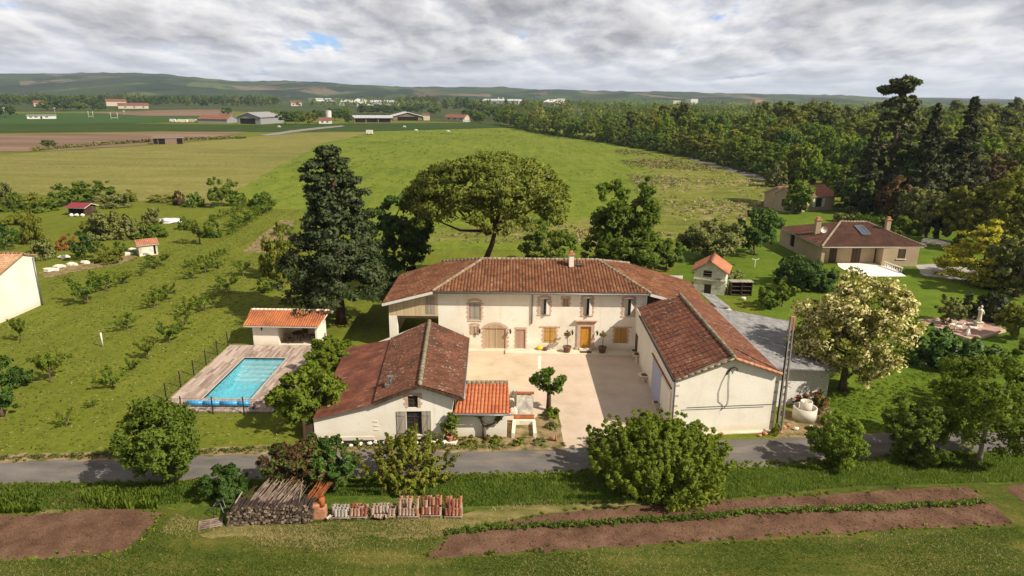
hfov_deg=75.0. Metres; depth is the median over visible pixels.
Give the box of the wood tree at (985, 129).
[971,127,989,153]
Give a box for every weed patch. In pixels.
[0,490,42,513]
[31,482,116,514]
[79,481,160,508]
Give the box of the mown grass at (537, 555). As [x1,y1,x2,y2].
[0,514,1023,575]
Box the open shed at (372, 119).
[352,115,392,122]
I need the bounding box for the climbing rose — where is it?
[440,412,460,439]
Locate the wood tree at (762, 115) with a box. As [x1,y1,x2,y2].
[752,110,766,125]
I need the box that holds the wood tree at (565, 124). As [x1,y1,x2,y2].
[553,118,572,131]
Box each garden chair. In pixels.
[284,333,292,343]
[302,328,307,337]
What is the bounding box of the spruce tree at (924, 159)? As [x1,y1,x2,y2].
[890,102,954,208]
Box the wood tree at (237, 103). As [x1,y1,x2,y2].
[231,94,240,105]
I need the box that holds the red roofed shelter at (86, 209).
[64,202,98,215]
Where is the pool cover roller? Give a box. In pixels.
[184,401,256,408]
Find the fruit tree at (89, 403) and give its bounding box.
[83,399,99,407]
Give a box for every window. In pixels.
[397,411,430,435]
[403,393,421,407]
[466,298,482,320]
[468,323,479,334]
[536,295,551,314]
[540,326,559,342]
[561,296,570,306]
[580,295,594,315]
[611,326,631,342]
[620,296,636,316]
[815,198,821,206]
[896,249,905,259]
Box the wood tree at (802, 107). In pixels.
[798,104,805,111]
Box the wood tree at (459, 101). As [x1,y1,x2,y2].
[454,96,462,110]
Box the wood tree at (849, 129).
[833,122,856,155]
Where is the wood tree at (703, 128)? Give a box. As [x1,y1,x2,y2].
[689,119,724,152]
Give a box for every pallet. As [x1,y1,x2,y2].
[198,517,222,530]
[330,511,349,519]
[349,508,369,519]
[370,507,396,518]
[397,507,420,518]
[421,510,442,517]
[444,507,462,518]
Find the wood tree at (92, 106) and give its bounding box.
[90,102,105,110]
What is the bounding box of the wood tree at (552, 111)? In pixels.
[544,107,564,114]
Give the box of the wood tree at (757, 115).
[754,113,775,125]
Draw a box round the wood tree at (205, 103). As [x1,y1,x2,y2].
[201,95,210,105]
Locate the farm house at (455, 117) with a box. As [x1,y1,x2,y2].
[445,114,470,120]
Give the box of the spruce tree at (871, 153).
[832,126,889,213]
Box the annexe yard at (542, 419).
[460,409,564,447]
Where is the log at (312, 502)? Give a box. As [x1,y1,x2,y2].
[309,497,315,508]
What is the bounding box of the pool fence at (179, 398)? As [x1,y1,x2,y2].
[147,332,324,414]
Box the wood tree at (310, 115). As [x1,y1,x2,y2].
[301,111,316,123]
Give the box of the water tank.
[366,130,372,134]
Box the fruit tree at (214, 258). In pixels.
[203,254,228,267]
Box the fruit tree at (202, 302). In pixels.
[188,290,221,310]
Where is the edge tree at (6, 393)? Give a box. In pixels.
[0,354,19,417]
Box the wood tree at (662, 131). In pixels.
[655,117,678,142]
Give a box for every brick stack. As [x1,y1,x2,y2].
[311,501,319,519]
[319,496,327,519]
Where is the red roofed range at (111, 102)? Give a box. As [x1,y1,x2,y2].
[105,99,126,105]
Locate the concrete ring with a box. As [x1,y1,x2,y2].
[792,402,817,423]
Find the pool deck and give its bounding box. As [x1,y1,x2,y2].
[166,345,312,412]
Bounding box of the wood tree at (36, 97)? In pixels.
[31,92,42,99]
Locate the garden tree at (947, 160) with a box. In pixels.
[930,145,970,194]
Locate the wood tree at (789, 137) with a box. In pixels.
[773,129,804,158]
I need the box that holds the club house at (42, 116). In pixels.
[26,114,56,118]
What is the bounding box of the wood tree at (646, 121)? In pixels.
[639,116,655,132]
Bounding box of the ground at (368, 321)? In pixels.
[0,111,1023,509]
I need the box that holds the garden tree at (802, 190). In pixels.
[783,180,815,213]
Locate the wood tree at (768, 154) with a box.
[758,139,788,166]
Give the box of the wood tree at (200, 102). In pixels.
[196,95,206,105]
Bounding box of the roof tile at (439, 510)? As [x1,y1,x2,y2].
[438,507,441,514]
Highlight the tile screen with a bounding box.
[514,415,533,418]
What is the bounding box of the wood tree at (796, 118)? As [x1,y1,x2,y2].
[781,113,806,135]
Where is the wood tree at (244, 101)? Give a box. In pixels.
[239,96,248,104]
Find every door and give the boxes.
[481,322,508,348]
[514,327,526,348]
[575,320,597,350]
[635,333,637,351]
[651,358,661,407]
[659,376,670,418]
[704,284,710,293]
[828,248,836,262]
[850,248,860,262]
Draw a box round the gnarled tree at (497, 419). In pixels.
[474,416,501,438]
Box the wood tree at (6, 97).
[3,92,13,104]
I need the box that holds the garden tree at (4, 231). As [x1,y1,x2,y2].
[0,224,19,249]
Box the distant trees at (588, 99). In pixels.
[15,93,933,104]
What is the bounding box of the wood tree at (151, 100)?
[146,96,155,103]
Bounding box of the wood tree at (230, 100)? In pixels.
[226,96,235,104]
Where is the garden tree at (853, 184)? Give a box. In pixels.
[840,176,882,212]
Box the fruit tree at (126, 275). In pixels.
[113,270,133,283]
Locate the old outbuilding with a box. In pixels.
[302,319,469,440]
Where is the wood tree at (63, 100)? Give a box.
[58,95,68,102]
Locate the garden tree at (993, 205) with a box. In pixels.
[957,178,1023,237]
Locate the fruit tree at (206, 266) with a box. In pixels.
[190,261,220,272]
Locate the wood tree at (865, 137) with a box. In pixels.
[863,131,900,148]
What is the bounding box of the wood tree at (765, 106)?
[756,101,772,114]
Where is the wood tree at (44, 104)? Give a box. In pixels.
[34,101,55,109]
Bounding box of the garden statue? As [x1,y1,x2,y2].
[973,305,984,327]
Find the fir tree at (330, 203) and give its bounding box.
[268,144,398,324]
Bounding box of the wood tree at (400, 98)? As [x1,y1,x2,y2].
[398,95,404,105]
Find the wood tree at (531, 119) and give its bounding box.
[526,111,539,126]
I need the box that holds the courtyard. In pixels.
[466,355,662,447]
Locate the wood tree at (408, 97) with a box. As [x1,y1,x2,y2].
[404,95,410,105]
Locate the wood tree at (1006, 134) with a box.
[982,126,1020,158]
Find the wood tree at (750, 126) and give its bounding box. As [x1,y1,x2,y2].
[730,119,757,132]
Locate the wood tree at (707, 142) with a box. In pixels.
[701,135,731,156]
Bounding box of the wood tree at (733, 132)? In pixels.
[725,125,762,150]
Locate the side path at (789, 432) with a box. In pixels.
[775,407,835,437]
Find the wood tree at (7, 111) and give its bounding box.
[0,105,16,116]
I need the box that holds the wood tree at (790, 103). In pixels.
[785,101,796,110]
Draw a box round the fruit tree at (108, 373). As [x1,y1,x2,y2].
[92,364,127,388]
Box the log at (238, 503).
[235,496,241,508]
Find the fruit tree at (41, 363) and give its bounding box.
[25,352,72,381]
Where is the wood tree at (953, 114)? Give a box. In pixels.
[941,109,964,122]
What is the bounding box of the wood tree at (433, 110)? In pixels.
[427,107,441,113]
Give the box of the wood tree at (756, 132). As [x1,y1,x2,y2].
[740,121,768,150]
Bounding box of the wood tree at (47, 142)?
[39,140,57,146]
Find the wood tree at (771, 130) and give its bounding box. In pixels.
[761,121,801,149]
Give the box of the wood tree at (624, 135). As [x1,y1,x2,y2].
[617,126,633,139]
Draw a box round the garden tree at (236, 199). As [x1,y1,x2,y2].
[224,193,246,204]
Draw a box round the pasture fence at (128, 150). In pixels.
[10,149,242,152]
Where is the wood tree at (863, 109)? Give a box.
[856,105,869,116]
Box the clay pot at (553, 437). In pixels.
[550,434,556,440]
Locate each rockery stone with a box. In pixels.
[42,267,58,271]
[52,264,66,268]
[58,255,69,258]
[65,262,77,265]
[80,260,89,263]
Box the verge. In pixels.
[0,451,1023,520]
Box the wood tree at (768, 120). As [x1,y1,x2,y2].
[759,116,782,141]
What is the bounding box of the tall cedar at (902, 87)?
[832,74,930,210]
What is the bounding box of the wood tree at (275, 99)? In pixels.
[271,97,279,104]
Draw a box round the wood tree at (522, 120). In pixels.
[517,117,529,126]
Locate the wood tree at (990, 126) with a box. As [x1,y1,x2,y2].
[981,120,1003,132]
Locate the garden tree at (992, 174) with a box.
[967,151,1021,208]
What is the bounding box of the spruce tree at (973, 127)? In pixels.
[935,96,1003,209]
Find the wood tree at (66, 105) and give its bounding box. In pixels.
[51,100,74,110]
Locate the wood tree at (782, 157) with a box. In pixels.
[771,145,812,169]
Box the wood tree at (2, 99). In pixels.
[0,94,7,104]
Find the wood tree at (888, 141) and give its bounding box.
[886,138,919,160]
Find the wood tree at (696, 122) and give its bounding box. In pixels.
[674,112,709,143]
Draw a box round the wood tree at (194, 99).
[191,95,199,103]
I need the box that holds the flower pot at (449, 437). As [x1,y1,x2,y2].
[446,435,452,441]
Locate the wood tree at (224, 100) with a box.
[220,95,228,105]
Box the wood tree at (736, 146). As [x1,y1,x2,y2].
[723,132,754,158]
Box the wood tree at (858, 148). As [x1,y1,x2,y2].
[838,138,888,165]
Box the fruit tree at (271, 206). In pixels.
[259,201,278,210]
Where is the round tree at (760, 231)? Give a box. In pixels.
[738,207,785,254]
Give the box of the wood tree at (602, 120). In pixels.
[598,109,620,136]
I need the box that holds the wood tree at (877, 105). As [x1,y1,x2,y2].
[869,101,882,114]
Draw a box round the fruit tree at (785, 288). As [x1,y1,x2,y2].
[773,282,800,306]
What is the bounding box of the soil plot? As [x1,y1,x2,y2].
[0,508,161,560]
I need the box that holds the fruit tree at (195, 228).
[181,219,212,244]
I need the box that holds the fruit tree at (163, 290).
[150,282,177,299]
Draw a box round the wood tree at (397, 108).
[390,105,403,110]
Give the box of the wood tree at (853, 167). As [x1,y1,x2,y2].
[846,162,894,177]
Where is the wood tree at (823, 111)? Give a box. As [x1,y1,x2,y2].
[804,103,841,126]
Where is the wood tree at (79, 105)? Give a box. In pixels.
[72,102,88,109]
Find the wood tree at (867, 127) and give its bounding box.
[850,116,888,155]
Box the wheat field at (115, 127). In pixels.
[0,123,530,132]
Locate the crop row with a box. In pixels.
[445,497,990,534]
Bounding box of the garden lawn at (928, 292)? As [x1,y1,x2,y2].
[672,203,1023,431]
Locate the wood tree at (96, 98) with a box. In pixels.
[90,95,99,102]
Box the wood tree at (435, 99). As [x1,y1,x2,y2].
[429,96,438,107]
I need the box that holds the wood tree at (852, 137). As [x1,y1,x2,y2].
[825,132,863,164]
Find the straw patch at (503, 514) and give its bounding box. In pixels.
[200,500,647,540]
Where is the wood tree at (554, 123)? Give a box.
[549,113,567,131]
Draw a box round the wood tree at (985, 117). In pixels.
[962,112,991,128]
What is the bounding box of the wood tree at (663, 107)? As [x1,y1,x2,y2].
[656,104,675,130]
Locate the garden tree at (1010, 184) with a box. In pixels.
[990,165,1023,241]
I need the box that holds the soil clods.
[0,487,1009,558]
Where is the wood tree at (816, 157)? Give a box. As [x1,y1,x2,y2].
[786,141,822,181]
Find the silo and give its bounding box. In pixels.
[325,110,331,116]
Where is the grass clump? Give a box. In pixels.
[545,406,559,418]
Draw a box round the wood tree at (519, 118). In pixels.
[512,116,523,124]
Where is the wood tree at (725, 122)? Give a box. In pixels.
[697,114,729,151]
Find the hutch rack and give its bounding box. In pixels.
[728,279,753,295]
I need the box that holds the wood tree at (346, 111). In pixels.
[335,107,351,115]
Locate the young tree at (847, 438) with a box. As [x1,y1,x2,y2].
[803,410,870,471]
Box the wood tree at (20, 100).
[13,93,23,104]
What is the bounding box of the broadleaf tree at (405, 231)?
[356,193,434,283]
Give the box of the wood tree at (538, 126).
[535,118,545,129]
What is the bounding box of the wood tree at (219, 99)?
[216,95,222,103]
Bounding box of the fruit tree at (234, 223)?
[221,218,243,226]
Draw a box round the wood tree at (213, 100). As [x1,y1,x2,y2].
[208,96,219,103]
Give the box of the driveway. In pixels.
[916,264,980,279]
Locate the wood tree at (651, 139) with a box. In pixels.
[640,132,662,145]
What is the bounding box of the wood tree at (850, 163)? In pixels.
[838,157,860,177]
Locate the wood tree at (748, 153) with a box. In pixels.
[736,139,777,164]
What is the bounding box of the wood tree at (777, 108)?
[766,100,784,117]
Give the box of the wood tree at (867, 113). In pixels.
[856,110,877,117]
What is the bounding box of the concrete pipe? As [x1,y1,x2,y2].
[799,399,812,410]
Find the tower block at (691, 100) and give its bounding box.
[686,99,697,104]
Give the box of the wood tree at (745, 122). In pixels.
[738,108,763,151]
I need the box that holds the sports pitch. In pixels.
[0,113,198,123]
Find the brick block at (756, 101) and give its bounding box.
[750,100,761,102]
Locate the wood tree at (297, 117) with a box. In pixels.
[288,110,303,121]
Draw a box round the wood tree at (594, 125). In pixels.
[580,116,598,135]
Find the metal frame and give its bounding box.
[213,499,227,517]
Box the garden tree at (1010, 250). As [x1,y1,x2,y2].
[985,234,1023,297]
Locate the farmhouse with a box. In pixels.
[382,251,704,350]
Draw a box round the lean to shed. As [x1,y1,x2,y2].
[700,292,837,406]
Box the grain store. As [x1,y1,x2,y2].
[543,99,560,105]
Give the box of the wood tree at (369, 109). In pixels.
[356,105,379,112]
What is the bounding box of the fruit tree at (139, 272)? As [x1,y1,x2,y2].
[135,268,145,275]
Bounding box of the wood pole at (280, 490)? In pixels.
[270,478,292,501]
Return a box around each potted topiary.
[563,330,571,352]
[598,330,606,353]
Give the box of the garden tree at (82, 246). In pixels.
[67,230,100,259]
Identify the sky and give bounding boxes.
[0,0,1023,99]
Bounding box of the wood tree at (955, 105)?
[947,99,967,112]
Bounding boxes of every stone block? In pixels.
[509,397,514,407]
[510,407,516,414]
[513,392,516,403]
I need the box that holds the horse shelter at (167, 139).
[151,136,183,144]
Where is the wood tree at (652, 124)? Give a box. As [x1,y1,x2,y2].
[640,113,660,138]
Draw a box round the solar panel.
[854,225,870,234]
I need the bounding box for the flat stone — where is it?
[445,439,457,444]
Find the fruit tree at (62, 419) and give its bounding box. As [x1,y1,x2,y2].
[54,406,77,426]
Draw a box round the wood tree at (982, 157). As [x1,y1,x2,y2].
[955,150,989,159]
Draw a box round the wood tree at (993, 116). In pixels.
[981,111,1003,124]
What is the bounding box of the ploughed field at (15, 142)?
[0,132,244,151]
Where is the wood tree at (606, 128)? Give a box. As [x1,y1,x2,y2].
[601,116,621,139]
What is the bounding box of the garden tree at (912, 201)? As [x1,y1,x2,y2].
[893,187,928,222]
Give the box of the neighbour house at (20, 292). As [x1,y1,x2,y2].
[0,252,42,322]
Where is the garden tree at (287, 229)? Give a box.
[272,223,293,233]
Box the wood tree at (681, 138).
[670,130,691,149]
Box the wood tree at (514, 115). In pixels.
[508,113,528,125]
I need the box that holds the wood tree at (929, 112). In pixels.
[923,109,949,118]
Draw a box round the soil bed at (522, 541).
[425,486,1014,558]
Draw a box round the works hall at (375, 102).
[339,100,393,105]
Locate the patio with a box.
[837,263,904,275]
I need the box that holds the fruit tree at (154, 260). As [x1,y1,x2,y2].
[142,253,172,266]
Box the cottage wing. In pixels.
[773,184,814,212]
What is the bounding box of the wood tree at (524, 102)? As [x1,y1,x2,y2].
[519,99,532,111]
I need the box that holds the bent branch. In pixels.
[226,491,242,526]
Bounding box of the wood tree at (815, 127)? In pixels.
[799,122,837,152]
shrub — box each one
[0,182,15,205]
[0,192,26,211]
[0,211,27,225]
[0,366,34,389]
[11,192,43,208]
[18,206,45,244]
[23,197,59,212]
[25,238,56,260]
[54,233,77,250]
[78,216,97,232]
[85,211,125,240]
[93,243,125,265]
[99,193,132,208]
[110,214,146,240]
[113,241,127,253]
[123,189,137,201]
[132,222,168,239]
[141,207,163,225]
[146,194,175,202]
[172,190,186,205]
[177,216,191,229]
[181,192,204,207]
[183,259,191,267]
[194,462,247,502]
[196,255,202,263]
[203,216,221,237]
[218,247,228,255]
[219,208,225,216]
[226,229,234,234]
[231,224,238,231]
[248,192,275,206]
[255,432,331,494]
[257,221,296,280]
[257,277,275,292]
[263,191,271,198]
[283,231,302,259]
[306,434,361,490]
[358,422,459,495]
[528,127,536,131]
[579,135,590,139]
[586,135,594,140]
[595,137,603,141]
[611,139,620,144]
[617,139,632,145]
[629,143,640,147]
[639,143,649,148]
[649,143,661,150]
[651,238,685,269]
[661,143,672,153]
[668,147,679,154]
[675,147,693,155]
[685,148,698,156]
[691,149,705,158]
[698,155,717,161]
[715,155,738,165]
[718,159,732,166]
[730,159,746,168]
[737,166,748,171]
[747,160,759,172]
[754,164,771,174]
[759,170,773,176]
[781,170,808,183]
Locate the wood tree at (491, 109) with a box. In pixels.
[483,106,502,118]
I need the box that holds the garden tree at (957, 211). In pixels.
[933,185,992,243]
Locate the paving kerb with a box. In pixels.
[950,329,1005,340]
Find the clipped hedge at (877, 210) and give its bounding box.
[870,204,931,234]
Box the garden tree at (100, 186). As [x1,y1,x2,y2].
[68,180,116,201]
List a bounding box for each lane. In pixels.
[263,125,341,135]
[688,157,787,185]
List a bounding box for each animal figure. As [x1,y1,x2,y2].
[953,323,965,329]
[965,326,971,336]
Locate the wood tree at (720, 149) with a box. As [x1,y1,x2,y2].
[715,139,744,156]
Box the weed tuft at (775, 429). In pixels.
[770,423,780,436]
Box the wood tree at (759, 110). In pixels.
[749,108,771,122]
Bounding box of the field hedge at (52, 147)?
[29,135,245,151]
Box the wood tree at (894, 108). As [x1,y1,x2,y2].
[881,104,904,111]
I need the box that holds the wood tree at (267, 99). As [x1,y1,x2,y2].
[264,96,273,104]
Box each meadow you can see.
[210,127,766,250]
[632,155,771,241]
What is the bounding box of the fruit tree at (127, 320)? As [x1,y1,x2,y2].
[107,312,141,330]
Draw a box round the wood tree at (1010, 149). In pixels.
[1000,140,1023,170]
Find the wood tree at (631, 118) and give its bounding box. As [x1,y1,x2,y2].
[622,110,646,139]
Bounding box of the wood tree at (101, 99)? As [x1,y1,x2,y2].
[97,94,104,102]
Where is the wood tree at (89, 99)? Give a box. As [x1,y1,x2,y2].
[84,94,95,104]
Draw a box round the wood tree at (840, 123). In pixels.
[837,116,851,130]
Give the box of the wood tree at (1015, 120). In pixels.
[991,107,1023,142]
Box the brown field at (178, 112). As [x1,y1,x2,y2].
[100,110,233,115]
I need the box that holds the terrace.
[469,348,632,355]
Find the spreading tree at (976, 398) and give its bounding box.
[927,353,1023,460]
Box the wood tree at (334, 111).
[325,108,344,120]
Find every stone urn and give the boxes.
[632,352,638,362]
[638,372,647,381]
[652,400,659,409]
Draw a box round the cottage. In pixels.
[762,184,836,210]
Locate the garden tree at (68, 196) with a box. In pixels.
[47,182,92,203]
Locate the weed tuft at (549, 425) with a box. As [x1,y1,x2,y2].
[545,421,557,430]
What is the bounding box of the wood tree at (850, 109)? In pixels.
[842,104,857,119]
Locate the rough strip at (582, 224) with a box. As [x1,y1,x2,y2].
[428,218,658,242]
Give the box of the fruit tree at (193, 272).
[175,266,204,278]
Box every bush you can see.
[305,335,349,372]
[333,339,353,349]
[586,408,736,514]
[728,269,744,278]
[763,161,787,187]
[772,254,839,292]
[793,391,825,414]
[811,389,830,408]
[833,211,859,221]
[849,211,896,228]
[890,215,924,234]
[900,322,970,369]
[917,336,1011,376]
[962,290,1018,325]
[965,263,1021,293]
[981,344,1011,359]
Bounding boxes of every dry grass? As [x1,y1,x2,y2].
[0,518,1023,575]
[163,495,716,548]
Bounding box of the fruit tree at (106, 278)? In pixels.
[87,269,124,290]
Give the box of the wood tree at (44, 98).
[39,93,49,100]
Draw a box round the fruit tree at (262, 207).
[248,203,273,212]
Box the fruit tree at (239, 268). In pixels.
[231,260,251,275]
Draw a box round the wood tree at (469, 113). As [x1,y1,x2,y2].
[461,110,476,117]
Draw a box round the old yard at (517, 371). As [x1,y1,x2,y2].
[467,351,539,388]
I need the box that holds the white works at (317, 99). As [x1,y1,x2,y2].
[309,98,345,100]
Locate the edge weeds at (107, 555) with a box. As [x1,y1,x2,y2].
[0,506,167,563]
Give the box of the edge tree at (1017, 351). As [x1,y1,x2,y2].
[1000,338,1023,385]
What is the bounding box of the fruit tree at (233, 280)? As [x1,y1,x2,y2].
[213,275,240,290]
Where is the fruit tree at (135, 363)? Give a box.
[124,358,140,370]
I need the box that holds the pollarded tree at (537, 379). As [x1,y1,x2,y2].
[529,366,566,408]
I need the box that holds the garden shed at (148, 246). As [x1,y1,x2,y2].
[133,238,158,255]
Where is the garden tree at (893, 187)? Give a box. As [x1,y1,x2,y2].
[874,175,912,221]
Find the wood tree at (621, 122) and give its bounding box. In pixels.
[613,115,632,138]
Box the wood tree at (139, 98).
[134,92,141,102]
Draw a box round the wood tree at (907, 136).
[899,125,940,141]
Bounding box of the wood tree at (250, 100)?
[246,94,255,105]
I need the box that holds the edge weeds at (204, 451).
[0,442,506,461]
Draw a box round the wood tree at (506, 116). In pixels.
[501,108,514,125]
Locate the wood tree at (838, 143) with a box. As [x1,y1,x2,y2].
[813,127,849,167]
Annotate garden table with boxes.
[292,330,304,340]
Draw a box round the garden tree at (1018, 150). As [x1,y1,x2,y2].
[992,143,1023,194]
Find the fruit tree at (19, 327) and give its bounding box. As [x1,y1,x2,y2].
[6,318,25,341]
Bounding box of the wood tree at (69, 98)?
[64,95,73,101]
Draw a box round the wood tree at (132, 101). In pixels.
[127,96,137,102]
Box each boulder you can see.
[921,238,931,242]
[926,239,940,244]
[935,241,950,245]
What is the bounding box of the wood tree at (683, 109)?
[669,102,698,138]
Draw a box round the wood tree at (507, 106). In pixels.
[503,104,520,112]
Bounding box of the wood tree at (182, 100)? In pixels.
[177,95,184,105]
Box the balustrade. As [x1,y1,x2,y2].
[884,261,903,272]
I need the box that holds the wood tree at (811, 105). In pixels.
[799,102,817,121]
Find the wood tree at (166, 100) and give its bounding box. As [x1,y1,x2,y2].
[164,95,172,105]
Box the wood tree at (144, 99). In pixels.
[140,96,148,102]
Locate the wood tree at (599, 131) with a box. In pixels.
[595,124,610,137]
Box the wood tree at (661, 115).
[650,110,673,139]
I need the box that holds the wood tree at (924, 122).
[888,111,929,138]
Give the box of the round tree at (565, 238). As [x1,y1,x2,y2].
[517,218,578,257]
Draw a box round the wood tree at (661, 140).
[656,134,678,146]
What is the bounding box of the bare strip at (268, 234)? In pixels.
[242,220,293,251]
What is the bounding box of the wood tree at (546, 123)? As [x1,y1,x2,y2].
[539,113,552,130]
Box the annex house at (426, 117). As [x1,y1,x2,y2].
[422,113,429,119]
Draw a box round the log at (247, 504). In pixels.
[244,497,251,508]
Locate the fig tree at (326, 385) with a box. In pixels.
[263,351,347,426]
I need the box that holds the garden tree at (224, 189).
[206,176,238,205]
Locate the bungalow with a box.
[779,216,926,265]
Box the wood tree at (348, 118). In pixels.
[344,114,353,123]
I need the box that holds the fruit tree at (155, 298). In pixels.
[139,291,165,307]
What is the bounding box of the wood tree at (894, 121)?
[885,117,905,137]
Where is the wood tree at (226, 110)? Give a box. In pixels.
[221,107,231,114]
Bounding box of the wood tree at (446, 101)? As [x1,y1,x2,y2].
[441,98,452,108]
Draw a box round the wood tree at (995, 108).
[979,103,1001,120]
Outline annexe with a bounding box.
[453,380,510,436]
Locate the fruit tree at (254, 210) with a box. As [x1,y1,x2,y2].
[237,207,258,219]
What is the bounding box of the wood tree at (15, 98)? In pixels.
[8,95,18,104]
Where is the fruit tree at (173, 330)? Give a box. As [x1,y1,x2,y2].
[155,321,184,342]
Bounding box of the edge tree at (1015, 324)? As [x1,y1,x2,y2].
[993,301,1023,339]
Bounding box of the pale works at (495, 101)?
[482,99,521,103]
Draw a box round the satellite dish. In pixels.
[821,226,827,232]
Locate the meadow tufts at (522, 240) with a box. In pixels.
[431,225,621,244]
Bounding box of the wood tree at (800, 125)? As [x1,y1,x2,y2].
[785,121,813,144]
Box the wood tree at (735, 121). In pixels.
[730,115,748,124]
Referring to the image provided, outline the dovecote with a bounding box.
[691,252,732,294]
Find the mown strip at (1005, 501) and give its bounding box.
[0,483,1023,575]
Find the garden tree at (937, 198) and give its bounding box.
[916,189,965,238]
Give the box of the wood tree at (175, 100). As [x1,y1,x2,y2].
[172,96,180,104]
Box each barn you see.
[197,115,236,122]
[392,112,423,120]
[633,293,782,434]
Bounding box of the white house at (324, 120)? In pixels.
[318,117,331,123]
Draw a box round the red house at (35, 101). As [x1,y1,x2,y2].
[33,100,43,106]
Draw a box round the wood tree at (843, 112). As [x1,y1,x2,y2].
[831,104,847,125]
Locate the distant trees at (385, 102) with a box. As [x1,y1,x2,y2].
[0,92,1017,110]
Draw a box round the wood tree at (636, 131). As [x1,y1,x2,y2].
[627,124,649,142]
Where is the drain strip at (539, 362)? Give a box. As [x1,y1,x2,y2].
[538,356,540,368]
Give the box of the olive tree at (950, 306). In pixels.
[934,294,972,323]
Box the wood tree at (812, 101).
[804,99,818,108]
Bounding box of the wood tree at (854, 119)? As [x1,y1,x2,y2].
[843,113,861,136]
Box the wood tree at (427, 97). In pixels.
[423,95,431,106]
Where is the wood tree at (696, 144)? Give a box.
[684,132,713,152]
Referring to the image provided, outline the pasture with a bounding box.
[0,132,365,205]
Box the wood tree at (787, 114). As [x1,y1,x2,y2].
[777,105,806,133]
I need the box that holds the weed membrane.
[332,439,444,446]
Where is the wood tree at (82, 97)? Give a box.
[78,95,88,102]
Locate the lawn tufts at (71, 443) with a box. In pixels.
[0,210,296,449]
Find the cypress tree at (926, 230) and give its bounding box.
[923,199,933,237]
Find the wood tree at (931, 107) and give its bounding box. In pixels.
[917,105,934,110]
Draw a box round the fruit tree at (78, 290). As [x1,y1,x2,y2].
[62,273,104,302]
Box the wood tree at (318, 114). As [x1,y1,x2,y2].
[312,109,325,122]
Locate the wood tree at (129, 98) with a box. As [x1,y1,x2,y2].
[121,93,132,102]
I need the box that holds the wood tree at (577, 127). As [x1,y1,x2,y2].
[565,117,586,133]
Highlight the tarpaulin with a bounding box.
[158,218,181,223]
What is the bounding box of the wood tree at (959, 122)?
[944,116,966,130]
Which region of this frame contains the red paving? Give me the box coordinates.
[919,317,1002,337]
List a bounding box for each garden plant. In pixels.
[353,438,363,444]
[462,434,478,447]
[481,434,504,445]
[508,437,524,445]
[533,437,545,445]
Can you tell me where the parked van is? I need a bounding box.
[177,119,187,122]
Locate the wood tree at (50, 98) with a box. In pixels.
[47,95,57,101]
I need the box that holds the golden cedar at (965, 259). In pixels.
[932,219,1019,286]
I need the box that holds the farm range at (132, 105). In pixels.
[117,103,148,108]
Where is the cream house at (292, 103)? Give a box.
[289,101,301,105]
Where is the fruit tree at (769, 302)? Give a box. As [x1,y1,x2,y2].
[758,285,784,308]
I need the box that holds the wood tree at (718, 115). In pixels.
[694,112,726,119]
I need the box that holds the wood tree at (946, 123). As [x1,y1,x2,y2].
[927,114,955,127]
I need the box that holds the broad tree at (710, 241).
[677,218,754,257]
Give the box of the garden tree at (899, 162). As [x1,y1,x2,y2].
[884,150,938,203]
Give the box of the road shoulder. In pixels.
[0,441,563,462]
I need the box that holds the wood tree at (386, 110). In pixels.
[375,106,395,112]
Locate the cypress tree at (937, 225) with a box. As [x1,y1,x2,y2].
[932,217,942,238]
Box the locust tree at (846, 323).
[784,266,927,391]
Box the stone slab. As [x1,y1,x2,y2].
[516,391,533,414]
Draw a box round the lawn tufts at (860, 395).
[816,370,991,429]
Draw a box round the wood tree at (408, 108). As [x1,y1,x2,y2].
[401,106,422,112]
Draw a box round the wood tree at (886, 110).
[878,108,904,117]
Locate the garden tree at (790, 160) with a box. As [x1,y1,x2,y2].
[779,143,825,178]
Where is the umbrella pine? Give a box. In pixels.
[400,149,572,256]
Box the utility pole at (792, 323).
[776,316,795,430]
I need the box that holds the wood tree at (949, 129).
[912,124,957,150]
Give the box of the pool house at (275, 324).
[243,308,332,345]
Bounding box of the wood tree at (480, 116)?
[471,111,488,121]
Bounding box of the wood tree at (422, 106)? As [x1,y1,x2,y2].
[414,105,428,110]
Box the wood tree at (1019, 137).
[988,126,1023,159]
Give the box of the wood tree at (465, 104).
[462,97,469,108]
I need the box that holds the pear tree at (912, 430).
[880,390,955,464]
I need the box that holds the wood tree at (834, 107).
[810,100,840,123]
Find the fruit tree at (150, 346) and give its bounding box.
[132,337,157,358]
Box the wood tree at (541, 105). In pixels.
[530,102,546,116]
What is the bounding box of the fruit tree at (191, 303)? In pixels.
[171,296,195,313]
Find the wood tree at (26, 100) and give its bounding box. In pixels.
[22,96,30,103]
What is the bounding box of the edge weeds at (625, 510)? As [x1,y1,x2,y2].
[424,485,1013,559]
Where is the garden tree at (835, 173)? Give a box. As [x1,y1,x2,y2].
[828,165,856,201]
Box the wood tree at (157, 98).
[153,95,159,104]
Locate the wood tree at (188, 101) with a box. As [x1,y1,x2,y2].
[184,96,190,104]
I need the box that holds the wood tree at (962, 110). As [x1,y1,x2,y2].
[959,108,968,114]
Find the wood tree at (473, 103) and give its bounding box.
[466,100,479,110]
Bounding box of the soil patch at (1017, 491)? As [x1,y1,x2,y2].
[1005,485,1023,500]
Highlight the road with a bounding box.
[0,432,1023,484]
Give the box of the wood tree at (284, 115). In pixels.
[275,111,294,123]
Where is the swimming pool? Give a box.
[201,357,286,399]

